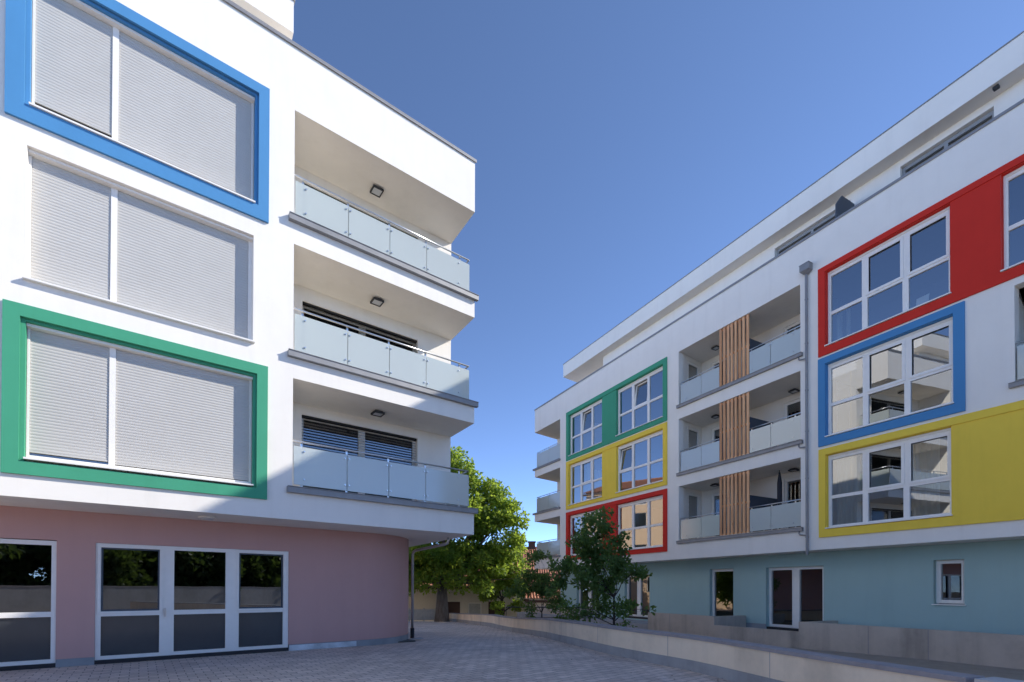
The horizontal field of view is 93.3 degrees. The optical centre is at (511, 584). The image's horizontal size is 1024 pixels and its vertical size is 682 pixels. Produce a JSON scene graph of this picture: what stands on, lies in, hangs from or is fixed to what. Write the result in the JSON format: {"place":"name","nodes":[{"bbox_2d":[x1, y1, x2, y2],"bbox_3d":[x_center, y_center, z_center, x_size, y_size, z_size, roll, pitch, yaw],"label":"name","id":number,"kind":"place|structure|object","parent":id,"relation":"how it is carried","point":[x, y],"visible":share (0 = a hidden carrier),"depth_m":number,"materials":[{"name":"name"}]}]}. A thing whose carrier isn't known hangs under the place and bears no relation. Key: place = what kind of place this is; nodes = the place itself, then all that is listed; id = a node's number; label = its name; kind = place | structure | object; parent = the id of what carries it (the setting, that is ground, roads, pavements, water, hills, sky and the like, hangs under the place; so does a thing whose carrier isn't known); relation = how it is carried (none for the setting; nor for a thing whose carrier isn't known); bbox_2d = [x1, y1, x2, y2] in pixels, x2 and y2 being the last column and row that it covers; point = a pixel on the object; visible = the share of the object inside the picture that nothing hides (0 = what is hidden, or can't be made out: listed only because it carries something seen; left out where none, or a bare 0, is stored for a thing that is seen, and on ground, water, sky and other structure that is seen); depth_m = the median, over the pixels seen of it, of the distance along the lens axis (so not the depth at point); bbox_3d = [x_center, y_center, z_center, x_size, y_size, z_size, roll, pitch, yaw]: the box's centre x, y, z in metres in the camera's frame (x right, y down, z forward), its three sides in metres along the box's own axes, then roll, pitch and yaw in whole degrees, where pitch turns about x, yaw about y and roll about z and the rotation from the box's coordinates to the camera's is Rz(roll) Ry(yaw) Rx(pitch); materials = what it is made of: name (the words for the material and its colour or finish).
{"place":"outdoors","nodes":[
{"label":"outdoors","id":0,"kind":"place"},
{"bbox_2d":[0,621,731,681],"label":"pavement","id":1,"kind":"structure","parent":0,"point":[452,651],"depth_m":9.63,"materials":[{"name":"grey stone"}]},
{"bbox_2d":[0,0,478,670],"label":"apartment building","id":2,"kind":"structure","parent":1,"relation":"on","point":[210,246],"depth_m":10.15,"materials":[{"name":"paint"}]},
{"bbox_2d":[0,539,56,670],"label":"shop window","id":3,"kind":"structure","parent":2,"relation":"in","point":[27,567],"depth_m":9.20,"materials":[{"name":"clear glass"}]},
{"bbox_2d":[23,323,252,486],"bbox_3d":[-6.906,-3.255,9.271,3.434,2.343,0.385,1,-1,-38],"label":"window","id":4,"kind":"structure","parent":2,"relation":"in","point":[92,403],"depth_m":9.15,"materials":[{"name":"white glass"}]},
{"bbox_2d":[22,148,254,343],"bbox_3d":[-6.908,-6.261,9.291,3.486,2.297,0.385,1,-1,-38],"label":"window","id":5,"kind":"structure","parent":2,"relation":"in","point":[90,235],"depth_m":9.17,"materials":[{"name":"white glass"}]},
{"bbox_2d":[29,0,255,202],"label":"window","id":6,"kind":"structure","parent":2,"relation":"in","point":[92,72],"depth_m":9.24,"materials":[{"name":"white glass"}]},
{"bbox_2d":[94,543,288,664],"bbox_3d":[-7.015,0.406,10.914,3.636,2.453,0.265,1,-1,-38],"label":"shop window","id":7,"kind":"structure","parent":2,"relation":"in","point":[152,602],"depth_m":10.73,"materials":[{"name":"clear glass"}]},
{"bbox_2d":[198,516,215,519],"bbox_3d":[-6.514,-1.408,10.331,0.340,0.052,0.340,1,-1,-38],"label":"soffit lamp","id":8,"kind":"object","parent":2,"relation":"attached to","point":[207,517],"visible":1,"depth_m":10.24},
{"bbox_2d":[302,415,416,500],"bbox_3d":[-4.139,-3.247,13.333,3.220,2.100,0.200,1,-1,-38],"label":"balcony door","id":9,"kind":"structure","parent":2,"relation":"in","point":[314,430],"depth_m":13.28,"materials":[{"name":"grey glass"}]},
{"bbox_2d":[302,302,416,352],"bbox_3d":[-4.132,-6.197,13.360,3.220,2.000,0.200,1,-1,-38],"label":"balcony door","id":10,"kind":"structure","parent":2,"relation":"in","point":[307,307],"depth_m":13.27,"materials":[{"name":"grey glass"}]},
{"bbox_2d":[304,183,416,238],"bbox_3d":[-4.124,-9.217,13.388,3.220,2.040,0.200,1,-1,-38],"label":"balcony door","id":11,"kind":"structure","parent":2,"relation":"in","point":[304,183],"depth_m":13.21,"materials":[{"name":"white glass"}]},
{"bbox_2d":[370,184,383,197],"bbox_3d":[-3.609,-10.503,12.899,0.280,0.085,0.280,1,-1,-38],"label":"ceiling lamp","id":12,"kind":"object","parent":2,"relation":"attached to","point":[375,190],"visible":1,"depth_m":12.88,"materials":[{"name":"metal"}]},
{"bbox_2d":[370,297,383,306],"bbox_3d":[-3.579,-7.503,12.823,0.280,0.085,0.280,1,-1,-38],"label":"ceiling lamp","id":13,"kind":"object","parent":2,"relation":"attached to","point":[376,301],"visible":1,"depth_m":12.79,"materials":[{"name":"metal"}]},
{"bbox_2d":[371,410,384,416],"bbox_3d":[-3.532,-4.504,12.724,0.280,0.085,0.280,1,-1,-38],"label":"ceiling lamp","id":14,"kind":"object","parent":2,"relation":"attached to","point":[378,413],"visible":1,"depth_m":12.68,"materials":[{"name":"metal"}]},
{"bbox_2d":[408,608,435,621],"bbox_3d":[-7.993,2.362,37.214,4.300,1.050,0.125,0,-1,-8],"label":"fence","id":15,"kind":"object","parent":1,"relation":"on","point":[424,611],"visible":0.33,"depth_m":37.31,"materials":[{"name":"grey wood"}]},
{"bbox_2d":[408,446,530,621],"bbox_3d":[-4.138,-3.895,37.097,11.738,14.244,6.270,0,-1,0],"label":"old tree","id":16,"kind":"object","parent":1,"relation":"on","point":[443,570],"visible":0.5,"depth_m":36.55,"materials":[{"name":"green plant"}]},
{"bbox_2d":[408,575,559,620],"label":"garage row","id":17,"kind":"object","parent":1,"relation":"on","point":[470,602],"visible":0.14,"depth_m":40.99,"materials":[{"name":"brown concrete"}]},
{"bbox_2d":[448,602,459,612],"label":"garage door","id":18,"kind":"structure","parent":17,"relation":"in","point":[453,607],"depth_m":41.10,"materials":[{"name":"brown wood"}]},
{"bbox_2d":[468,603,480,613],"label":"garage door","id":19,"kind":"structure","parent":17,"relation":"in","point":[473,608],"depth_m":41.10,"materials":[{"name":"grey wood"}]},
{"bbox_2d":[488,602,504,614],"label":"garage door","id":20,"kind":"structure","parent":17,"relation":"in","point":[490,611],"depth_m":41.10,"materials":[{"name":"brown wood"}]},
{"bbox_2d":[449,613,984,681],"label":"garden wall","id":21,"kind":"structure","parent":1,"relation":"on","point":[732,660],"depth_m":8.52,"materials":[{"name":"concrete"}]},
{"bbox_2d":[974,677,1023,681],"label":"garden wall","id":22,"kind":"structure","parent":1,"relation":"on","point":[992,679],"depth_m":4.79,"materials":[{"name":"concrete"}]},
{"bbox_2d":[409,541,557,574],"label":"house","id":23,"kind":"structure","parent":0,"point":[531,545],"depth_m":49.93,"materials":[{"name":"ceramic"}]},
{"bbox_2d":[517,612,647,628],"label":"terrace","id":24,"kind":"structure","parent":0,"point":[641,624],"depth_m":24.82,"materials":[{"name":"concrete"}]},
{"bbox_2d":[527,605,589,615],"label":"concrete wall","id":25,"kind":"structure","parent":24,"relation":"on","point":[545,611],"depth_m":30.58,"materials":[{"name":"grey concrete"}]},
{"bbox_2d":[292,0,1023,546],"label":"sky","id":26,"kind":"structure","parent":0,"point":[618,147],"materials":[{"name":"blue"}]},
{"bbox_2d":[784,647,1023,680],"bbox_3d":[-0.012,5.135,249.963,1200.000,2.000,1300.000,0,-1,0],"label":"ground","id":27,"kind":"structure","parent":0,"point":[1000,672],"depth_m":11.67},
{"bbox_2d":[471,559,528,615],"bbox_3d":[-0.977,0.830,38.706,4.702,6.653,2.880,0,-1,0],"label":"slender tree","id":28,"kind":"object","parent":27,"relation":"on","point":[502,585],"visible":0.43,"depth_m":38.13,"materials":[{"name":"green plant"}]},
{"bbox_2d":[502,549,572,619],"bbox_3d":[1.094,0.557,20.142,3.124,4.069,1.829,0,-1,0],"label":"young tree","id":29,"kind":"object","parent":27,"relation":"on","point":[543,579],"visible":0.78,"depth_m":20.13,"materials":[{"name":"green plant"}]},
{"bbox_2d":[524,590,558,605],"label":"garden shed","id":30,"kind":"structure","parent":27,"relation":"on","point":[539,601],"depth_m":37.39,"materials":[{"name":"brown wood"}]},
{"bbox_2d":[506,607,591,619],"bbox_3d":[1.834,1.855,24.167,4.322,1.445,0.050,0,-1,4],"label":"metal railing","id":31,"kind":"object","parent":27,"relation":"on","point":[535,607],"visible":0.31,"depth_m":24.20,"materials":[{"name":"grey metal"}]},
{"bbox_2d":[543,505,655,627],"bbox_3d":[2.659,-0.036,14.569,3.463,4.653,1.708,0,-1,0],"label":"young tree","id":32,"kind":"object","parent":27,"relation":"on","point":[613,560],"visible":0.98,"depth_m":14.47,"materials":[{"name":"green plant"}]},
{"bbox_2d":[648,612,745,636],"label":"concrete wall","id":33,"kind":"structure","parent":27,"relation":"on","point":[702,625],"depth_m":19.55,"materials":[{"name":"concrete"}]},
{"bbox_2d":[714,625,798,647],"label":"concrete wall","id":34,"kind":"structure","parent":27,"relation":"on","point":[781,638],"depth_m":16.86,"materials":[{"name":"grey concrete"}]},
{"bbox_2d":[532,31,1023,634],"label":"apartment building","id":35,"kind":"structure","parent":27,"relation":"on","point":[892,429],"depth_m":16.36,"materials":[{"name":"paint"}]},
{"bbox_2d":[568,399,601,455],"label":"window","id":36,"kind":"structure","parent":35,"relation":"in","point":[582,422],"depth_m":27.97,"materials":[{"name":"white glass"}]},
{"bbox_2d":[568,454,601,505],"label":"window","id":37,"kind":"structure","parent":35,"relation":"in","point":[590,481],"depth_m":27.85,"materials":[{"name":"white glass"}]},
{"bbox_2d":[569,510,601,555],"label":"window","id":38,"kind":"structure","parent":35,"relation":"in","point":[579,516],"depth_m":28.73,"materials":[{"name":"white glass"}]},
{"bbox_2d":[579,580,598,614],"bbox_3d":[4.669,0.768,28.989,0.310,2.320,2.178,0,-1,-28],"label":"terrace door","id":39,"kind":"structure","parent":35,"relation":"in","point":[584,593],"depth_m":29.37,"materials":[{"name":"white glass"}]},
{"bbox_2d":[625,574,649,619],"bbox_3d":[6.654,0.694,25.273,0.310,2.410,1.848,0,-1,-28],"label":"terrace door","id":40,"kind":"structure","parent":35,"relation":"in","point":[640,591],"depth_m":25.22,"materials":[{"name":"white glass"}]},
{"bbox_2d":[616,366,662,435],"bbox_3d":[6.326,-8.911,23.786,0.420,2.440,3.300,0,-1,-28],"label":"window","id":41,"kind":"structure","parent":35,"relation":"in","point":[634,396],"depth_m":24.01,"materials":[{"name":"white plastic"}]},
{"bbox_2d":[616,430,662,492],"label":"window","id":42,"kind":"structure","parent":35,"relation":"in","point":[620,455],"depth_m":24.18,"materials":[{"name":"white plastic"}]},
{"bbox_2d":[618,495,662,549],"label":"window","id":43,"kind":"structure","parent":35,"relation":"in","point":[648,500],"depth_m":23.68,"materials":[{"name":"white plastic"}]},
{"bbox_2d":[687,492,698,538],"bbox_3d":[8.288,-3.041,22.188,0.974,2.226,0.097,1,-1,-37],"label":"balcony door","id":44,"kind":"structure","parent":35,"relation":"in","point":[692,499],"depth_m":22.20,"materials":[{"name":"white glass"}]},
{"bbox_2d":[687,426,698,469],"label":"balcony door","id":45,"kind":"structure","parent":35,"relation":"in","point":[692,434],"depth_m":22.23,"materials":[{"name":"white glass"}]},
{"bbox_2d":[687,361,698,381],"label":"balcony door","id":46,"kind":"structure","parent":35,"relation":"in","point":[692,369],"depth_m":22.22,"materials":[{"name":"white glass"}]},
{"bbox_2d":[712,425,722,462],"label":"balcony door","id":47,"kind":"structure","parent":35,"relation":"in","point":[715,431],"depth_m":21.85,"materials":[{"name":"white plastic"}]},
{"bbox_2d":[712,359,722,384],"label":"balcony door","id":48,"kind":"structure","parent":35,"relation":"in","point":[717,362],"depth_m":21.88,"materials":[{"name":"white plastic"}]},
{"bbox_2d":[712,491,726,536],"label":"balcony door","id":49,"kind":"structure","parent":35,"relation":"in","point":[717,494],"depth_m":21.99,"materials":[{"name":"white glass"}]},
{"bbox_2d":[712,569,732,615],"bbox_3d":[9.082,0.603,20.720,0.310,2.520,1.188,0,-1,-28],"label":"terrace door","id":50,"kind":"structure","parent":35,"relation":"in","point":[722,579],"depth_m":20.83,"materials":[{"name":"white glass"}]},
{"bbox_2d":[777,470,781,528],"bbox_3d":[10.168,-3.137,18.365,0.480,2.380,0.480,0,-1,0],"label":"folded parasol","id":51,"kind":"object","parent":35,"relation":"on","point":[779,489],"visible":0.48,"depth_m":18.31,"materials":[{"name":"fabric"}]},
{"bbox_2d":[785,476,800,527],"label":"balcony door","id":52,"kind":"structure","parent":35,"relation":"in","point":[797,480],"depth_m":19.58,"materials":[{"name":"white glass"}]},
{"bbox_2d":[788,388,799,393],"bbox_3d":[10.664,-7.312,18.278,0.280,0.085,0.280,0,-1,-28],"label":"ceiling lamp","id":53,"kind":"object","parent":35,"relation":"attached to","point":[793,391],"visible":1,"depth_m":18.25,"materials":[{"name":"metal"}]},
{"bbox_2d":[788,468,799,471],"bbox_3d":[10.621,-4.312,18.231,0.280,0.085,0.280,0,-1,-28],"label":"ceiling lamp","id":54,"kind":"object","parent":35,"relation":"attached to","point":[793,469],"visible":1,"depth_m":18.19,"materials":[{"name":"metal"}]},
{"bbox_2d":[767,566,823,630],"bbox_3d":[10.556,0.596,17.960,0.310,2.490,2.148,0,-1,-28],"label":"terrace door","id":55,"kind":"structure","parent":35,"relation":"in","point":[795,593],"depth_m":18.00,"materials":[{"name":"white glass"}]},
{"bbox_2d":[777,212,834,254],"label":"terrace window","id":56,"kind":"structure","parent":35,"relation":"in","point":[832,216],"depth_m":18.12,"materials":[{"name":"grey glass"}]},
{"bbox_2d":[784,309,847,336],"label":"balcony door","id":57,"kind":"structure","parent":35,"relation":"in","point":[786,329],"depth_m":18.18,"materials":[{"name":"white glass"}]},
{"bbox_2d":[784,387,849,443],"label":"balcony door","id":58,"kind":"structure","parent":35,"relation":"in","point":[843,410],"depth_m":18.25,"materials":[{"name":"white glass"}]},
{"bbox_2d":[824,206,951,346],"bbox_3d":[11.279,-9.077,14.602,0.514,2.475,3.270,0,-1,-28],"label":"window","id":59,"kind":"structure","parent":35,"relation":"in","point":[904,237],"depth_m":14.51,"materials":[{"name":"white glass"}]},
{"bbox_2d":[824,317,953,436],"bbox_3d":[11.191,-6.053,14.505,0.305,2.415,3.325,0,-1,-28],"label":"window","id":60,"kind":"structure","parent":35,"relation":"in","point":[907,379],"depth_m":14.26,"materials":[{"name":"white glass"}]},
{"bbox_2d":[825,428,952,528],"bbox_3d":[11.271,-3.039,14.552,0.529,2.420,3.275,0,-1,-28],"label":"window","id":61,"kind":"structure","parent":35,"relation":"in","point":[926,478],"depth_m":14.13,"materials":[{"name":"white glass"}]},
{"bbox_2d":[916,293,929,305],"bbox_3d":[11.728,-8.093,13.813,0.007,0.275,0.331,0,-1,-28],"label":"paper sheet","id":62,"kind":"object","parent":35,"relation":"on","point":[922,299],"visible":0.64,"depth_m":13.81,"materials":[{"name":"white paper"}]},
{"bbox_2d":[902,110,993,174],"bbox_3d":[13.041,-12.486,14.475,0.190,1.800,2.400,0,-1,-28],"label":"terrace window","id":63,"kind":"structure","parent":35,"relation":"in","point":[990,115],"depth_m":14.40,"materials":[{"name":"grey glass"}]},
{"bbox_2d":[931,559,965,605],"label":"window","id":64,"kind":"structure","parent":35,"relation":"in","point":[949,573],"depth_m":14.00,"materials":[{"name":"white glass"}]},
{"bbox_2d":[1000,166,1023,271],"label":"window","id":65,"kind":"structure","parent":35,"relation":"in","point":[1018,172],"depth_m":12.21,"materials":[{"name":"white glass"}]},
{"bbox_2d":[799,620,1023,669],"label":"concrete wall","id":66,"kind":"structure","parent":27,"relation":"on","point":[993,649],"depth_m":12.85,"materials":[{"name":"concrete"}]}
]}

